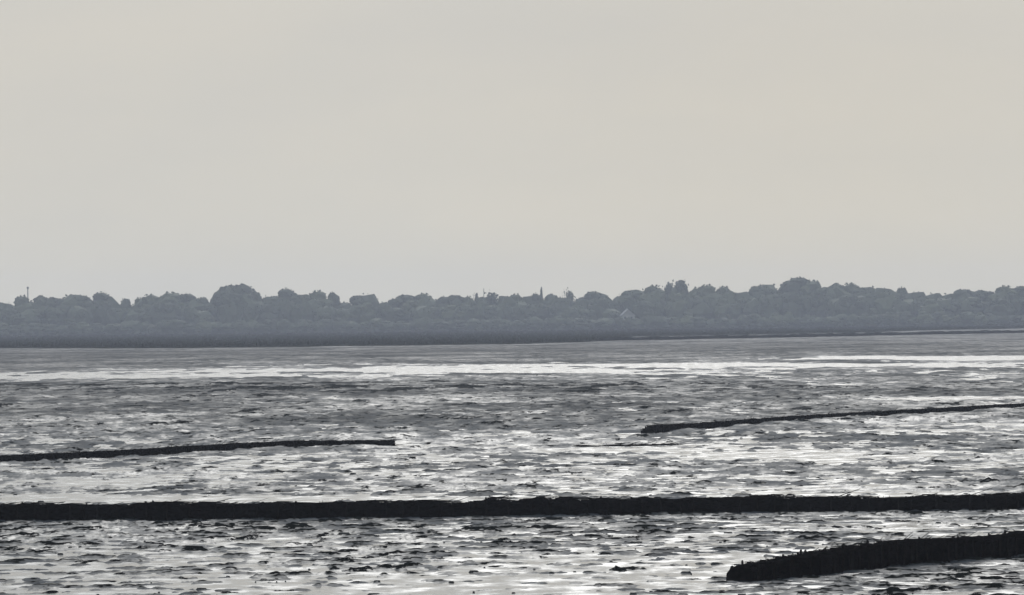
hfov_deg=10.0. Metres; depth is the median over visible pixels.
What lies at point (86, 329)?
shrub
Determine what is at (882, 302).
broadleaf tree
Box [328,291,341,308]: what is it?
broadleaf tree
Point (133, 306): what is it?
broadleaf tree
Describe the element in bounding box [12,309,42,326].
broadleaf tree
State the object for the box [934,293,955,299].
broadleaf tree
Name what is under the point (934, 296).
broadleaf tree
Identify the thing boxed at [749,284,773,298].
broadleaf tree
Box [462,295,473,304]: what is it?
broadleaf tree
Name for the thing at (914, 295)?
broadleaf tree
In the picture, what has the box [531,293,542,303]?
broadleaf tree
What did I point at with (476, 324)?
shrub
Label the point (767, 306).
broadleaf tree
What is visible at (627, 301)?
broadleaf tree
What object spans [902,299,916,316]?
broadleaf tree
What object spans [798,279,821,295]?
broadleaf tree
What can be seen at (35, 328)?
shrub
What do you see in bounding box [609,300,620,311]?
broadleaf tree
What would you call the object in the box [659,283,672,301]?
broadleaf tree
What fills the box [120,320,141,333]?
shrub
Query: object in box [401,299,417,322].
broadleaf tree
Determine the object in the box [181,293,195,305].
broadleaf tree
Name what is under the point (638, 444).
brushwood groyne
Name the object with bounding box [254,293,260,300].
broadleaf tree
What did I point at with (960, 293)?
broadleaf tree
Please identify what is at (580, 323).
shrub
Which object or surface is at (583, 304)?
broadleaf tree
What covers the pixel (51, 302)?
broadleaf tree
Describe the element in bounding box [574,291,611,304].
broadleaf tree
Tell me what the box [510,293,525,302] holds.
broadleaf tree
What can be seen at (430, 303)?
broadleaf tree
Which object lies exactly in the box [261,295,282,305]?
broadleaf tree
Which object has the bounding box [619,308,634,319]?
house
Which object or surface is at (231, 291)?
broadleaf tree
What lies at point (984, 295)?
broadleaf tree
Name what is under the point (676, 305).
broadleaf tree
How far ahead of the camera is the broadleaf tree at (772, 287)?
3064.52 m
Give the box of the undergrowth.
[0,323,1012,335]
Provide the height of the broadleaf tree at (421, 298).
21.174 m
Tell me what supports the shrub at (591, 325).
on the salt marsh
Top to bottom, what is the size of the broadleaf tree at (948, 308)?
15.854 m
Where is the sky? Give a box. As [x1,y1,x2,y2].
[0,0,1023,305]
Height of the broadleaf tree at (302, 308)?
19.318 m
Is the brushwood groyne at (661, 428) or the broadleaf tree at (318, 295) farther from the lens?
the broadleaf tree at (318, 295)
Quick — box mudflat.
[0,328,1023,594]
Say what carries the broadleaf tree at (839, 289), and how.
on the salt marsh
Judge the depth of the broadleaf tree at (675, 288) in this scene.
3078.43 m
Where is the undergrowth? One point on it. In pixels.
(138, 332)
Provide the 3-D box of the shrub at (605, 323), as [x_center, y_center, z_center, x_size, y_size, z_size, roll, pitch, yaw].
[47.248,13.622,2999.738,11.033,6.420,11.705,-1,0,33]
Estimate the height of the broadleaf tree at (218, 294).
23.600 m
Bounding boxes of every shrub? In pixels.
[27,322,44,334]
[38,324,60,334]
[78,321,92,334]
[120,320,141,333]
[367,318,385,331]
[464,318,483,330]
[570,318,591,329]
[588,319,598,329]
[593,318,614,328]
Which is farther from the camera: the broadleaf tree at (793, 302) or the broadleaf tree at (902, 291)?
the broadleaf tree at (902, 291)
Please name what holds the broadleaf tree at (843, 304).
on the salt marsh
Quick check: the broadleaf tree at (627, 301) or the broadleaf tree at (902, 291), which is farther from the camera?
the broadleaf tree at (902, 291)
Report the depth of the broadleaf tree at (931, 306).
3021.11 m
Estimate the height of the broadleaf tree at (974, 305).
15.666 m
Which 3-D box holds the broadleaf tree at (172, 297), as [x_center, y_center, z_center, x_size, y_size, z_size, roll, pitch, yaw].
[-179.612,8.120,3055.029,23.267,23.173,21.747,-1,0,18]
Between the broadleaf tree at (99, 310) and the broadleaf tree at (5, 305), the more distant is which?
the broadleaf tree at (5, 305)
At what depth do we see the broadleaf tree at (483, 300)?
3045.33 m
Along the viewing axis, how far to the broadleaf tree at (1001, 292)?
3042.07 m
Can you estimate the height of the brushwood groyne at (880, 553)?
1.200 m
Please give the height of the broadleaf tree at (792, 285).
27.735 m
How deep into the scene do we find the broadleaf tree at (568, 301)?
3051.96 m
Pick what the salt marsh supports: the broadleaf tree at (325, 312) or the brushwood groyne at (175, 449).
the broadleaf tree at (325, 312)
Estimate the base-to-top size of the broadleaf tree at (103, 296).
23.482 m
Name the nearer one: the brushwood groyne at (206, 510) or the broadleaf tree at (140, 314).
the brushwood groyne at (206, 510)
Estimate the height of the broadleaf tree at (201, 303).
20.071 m
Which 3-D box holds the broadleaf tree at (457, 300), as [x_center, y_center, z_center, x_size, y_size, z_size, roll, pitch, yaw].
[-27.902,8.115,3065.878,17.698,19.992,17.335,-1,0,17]
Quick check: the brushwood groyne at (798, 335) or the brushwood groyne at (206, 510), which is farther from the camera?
the brushwood groyne at (798, 335)
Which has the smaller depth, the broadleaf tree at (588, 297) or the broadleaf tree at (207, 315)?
the broadleaf tree at (207, 315)
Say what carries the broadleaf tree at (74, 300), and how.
on the salt marsh
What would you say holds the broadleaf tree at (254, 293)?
on the salt marsh
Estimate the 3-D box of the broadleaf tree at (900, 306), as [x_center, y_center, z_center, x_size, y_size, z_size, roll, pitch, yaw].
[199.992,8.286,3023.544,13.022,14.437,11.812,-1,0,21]
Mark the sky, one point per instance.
(386, 149)
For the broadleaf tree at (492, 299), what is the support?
on the salt marsh
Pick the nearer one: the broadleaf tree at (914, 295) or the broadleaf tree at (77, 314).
the broadleaf tree at (77, 314)
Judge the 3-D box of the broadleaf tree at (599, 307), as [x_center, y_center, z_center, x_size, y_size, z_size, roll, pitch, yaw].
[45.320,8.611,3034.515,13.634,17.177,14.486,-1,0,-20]
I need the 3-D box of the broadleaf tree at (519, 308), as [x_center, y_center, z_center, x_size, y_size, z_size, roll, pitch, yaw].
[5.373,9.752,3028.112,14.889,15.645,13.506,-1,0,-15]
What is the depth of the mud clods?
158.37 m
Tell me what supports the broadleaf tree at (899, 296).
on the salt marsh
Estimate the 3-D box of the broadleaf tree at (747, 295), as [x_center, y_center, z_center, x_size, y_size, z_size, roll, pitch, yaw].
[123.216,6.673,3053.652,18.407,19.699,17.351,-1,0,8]
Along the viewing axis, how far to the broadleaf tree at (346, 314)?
3019.57 m
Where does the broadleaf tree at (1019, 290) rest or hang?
on the salt marsh
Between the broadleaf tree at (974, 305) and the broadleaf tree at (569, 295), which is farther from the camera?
the broadleaf tree at (569, 295)
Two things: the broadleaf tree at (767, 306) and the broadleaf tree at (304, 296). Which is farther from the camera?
the broadleaf tree at (304, 296)
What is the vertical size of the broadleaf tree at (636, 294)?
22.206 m
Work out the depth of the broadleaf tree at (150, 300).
3049.75 m
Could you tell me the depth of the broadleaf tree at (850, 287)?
3072.59 m
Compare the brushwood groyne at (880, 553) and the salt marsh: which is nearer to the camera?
the brushwood groyne at (880, 553)
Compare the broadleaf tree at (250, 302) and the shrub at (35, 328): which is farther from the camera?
the broadleaf tree at (250, 302)
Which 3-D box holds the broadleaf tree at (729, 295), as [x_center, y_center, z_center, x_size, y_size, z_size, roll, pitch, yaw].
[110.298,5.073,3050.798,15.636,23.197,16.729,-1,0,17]
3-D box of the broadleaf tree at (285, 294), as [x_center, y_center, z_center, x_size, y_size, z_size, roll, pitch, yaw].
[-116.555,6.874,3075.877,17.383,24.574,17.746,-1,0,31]
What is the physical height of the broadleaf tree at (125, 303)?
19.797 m
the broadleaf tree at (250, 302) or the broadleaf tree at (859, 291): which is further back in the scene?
the broadleaf tree at (859, 291)
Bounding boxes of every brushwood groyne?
[0,436,409,461]
[0,488,1023,520]
[568,440,690,446]
[595,330,1023,340]
[639,402,1023,432]
[726,529,1023,580]
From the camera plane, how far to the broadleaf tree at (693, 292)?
3061.24 m
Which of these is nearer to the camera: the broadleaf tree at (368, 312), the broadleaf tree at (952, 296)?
the broadleaf tree at (368, 312)
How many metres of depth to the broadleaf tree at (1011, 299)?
3032.84 m
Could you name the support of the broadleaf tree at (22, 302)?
on the salt marsh
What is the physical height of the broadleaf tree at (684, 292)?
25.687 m
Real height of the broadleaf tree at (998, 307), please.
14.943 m
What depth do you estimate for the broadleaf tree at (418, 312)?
3017.32 m
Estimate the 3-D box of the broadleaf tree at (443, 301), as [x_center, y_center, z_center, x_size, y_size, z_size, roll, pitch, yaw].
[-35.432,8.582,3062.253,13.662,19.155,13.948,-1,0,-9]
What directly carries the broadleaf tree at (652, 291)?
on the salt marsh
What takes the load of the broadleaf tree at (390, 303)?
on the salt marsh
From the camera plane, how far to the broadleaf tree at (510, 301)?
3041.50 m
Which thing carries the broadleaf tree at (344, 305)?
on the salt marsh
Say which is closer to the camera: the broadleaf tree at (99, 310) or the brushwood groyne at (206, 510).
the brushwood groyne at (206, 510)
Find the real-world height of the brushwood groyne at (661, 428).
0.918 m
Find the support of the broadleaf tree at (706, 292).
on the salt marsh
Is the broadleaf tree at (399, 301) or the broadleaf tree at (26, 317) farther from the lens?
the broadleaf tree at (399, 301)
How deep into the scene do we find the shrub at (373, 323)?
3000.33 m
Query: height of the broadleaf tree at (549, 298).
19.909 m
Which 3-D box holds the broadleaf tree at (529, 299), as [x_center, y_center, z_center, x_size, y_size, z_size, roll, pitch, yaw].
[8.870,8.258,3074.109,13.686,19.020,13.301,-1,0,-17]
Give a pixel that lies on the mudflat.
(426, 408)
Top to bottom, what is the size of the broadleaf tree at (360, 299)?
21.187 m
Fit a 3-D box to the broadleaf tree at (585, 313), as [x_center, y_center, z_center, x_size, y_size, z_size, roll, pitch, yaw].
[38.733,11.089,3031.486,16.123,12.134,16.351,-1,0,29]
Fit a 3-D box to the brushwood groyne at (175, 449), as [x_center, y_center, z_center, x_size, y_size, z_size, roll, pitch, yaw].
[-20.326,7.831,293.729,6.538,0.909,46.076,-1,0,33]
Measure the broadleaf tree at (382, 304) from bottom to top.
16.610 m
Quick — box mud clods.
[10,428,989,594]
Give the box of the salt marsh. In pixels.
[0,326,1019,347]
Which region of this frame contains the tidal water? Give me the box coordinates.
[0,355,1023,594]
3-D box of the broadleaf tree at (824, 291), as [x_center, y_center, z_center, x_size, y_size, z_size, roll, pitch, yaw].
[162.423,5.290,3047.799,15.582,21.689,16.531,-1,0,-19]
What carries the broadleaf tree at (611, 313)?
on the salt marsh
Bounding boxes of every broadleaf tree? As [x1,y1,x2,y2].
[0,302,12,309]
[12,294,33,310]
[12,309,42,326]
[31,295,47,305]
[42,297,63,307]
[56,294,86,308]
[62,305,90,325]
[90,300,111,325]
[92,291,118,308]
[119,298,130,307]
[123,307,152,322]
[131,297,141,308]
[136,293,158,308]
[156,291,184,307]
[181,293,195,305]
[185,296,217,316]
[193,310,215,323]
[210,290,224,316]
[215,283,255,321]
[240,292,259,321]
[252,291,261,299]
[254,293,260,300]
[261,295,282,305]
[278,287,297,299]
[289,293,309,300]
[291,297,313,322]
[307,290,333,306]
[313,305,335,321]
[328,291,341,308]
[333,307,357,321]
[340,302,350,308]
[349,293,379,305]
[358,301,376,322]
[379,302,388,306]
[388,298,397,308]
[391,294,416,307]
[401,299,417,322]
[410,306,433,321]
[415,292,433,305]
[423,299,437,308]
[435,296,451,306]
[447,295,464,306]
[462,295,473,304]
[465,300,486,320]
[477,297,490,305]
[484,292,498,305]
[495,296,515,306]
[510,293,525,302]
[511,301,526,320]
[523,296,532,303]
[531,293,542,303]
[539,294,557,304]
[549,297,573,306]
[564,287,576,301]
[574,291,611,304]
[574,300,587,308]
[577,308,597,319]
[585,298,609,318]
[598,308,620,319]
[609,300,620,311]
[612,294,635,312]
[621,288,643,313]
[631,284,666,317]
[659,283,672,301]
[663,279,687,294]
[664,291,694,318]
[679,281,688,296]
[687,287,697,297]
[694,284,723,300]
[716,285,735,303]
[735,291,755,300]
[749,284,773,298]
[756,293,780,317]
[762,284,776,292]
[779,276,808,294]
[780,291,803,317]
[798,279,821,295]
[811,287,836,298]
[829,283,850,297]
[833,295,852,316]
[844,282,858,294]
[852,285,875,296]
[869,291,897,315]
[874,288,904,300]
[888,300,910,313]
[897,286,907,294]
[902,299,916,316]
[903,291,925,298]
[915,292,941,300]
[917,297,944,314]
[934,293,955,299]
[935,296,956,317]
[953,289,982,300]
[955,297,984,315]
[975,290,994,301]
[983,298,1013,315]
[988,285,1017,300]
[1003,292,1022,315]
[1014,285,1023,296]
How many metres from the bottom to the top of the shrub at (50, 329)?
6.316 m
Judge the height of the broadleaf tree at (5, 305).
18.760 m
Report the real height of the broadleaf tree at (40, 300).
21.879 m
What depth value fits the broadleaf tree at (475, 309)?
3015.34 m

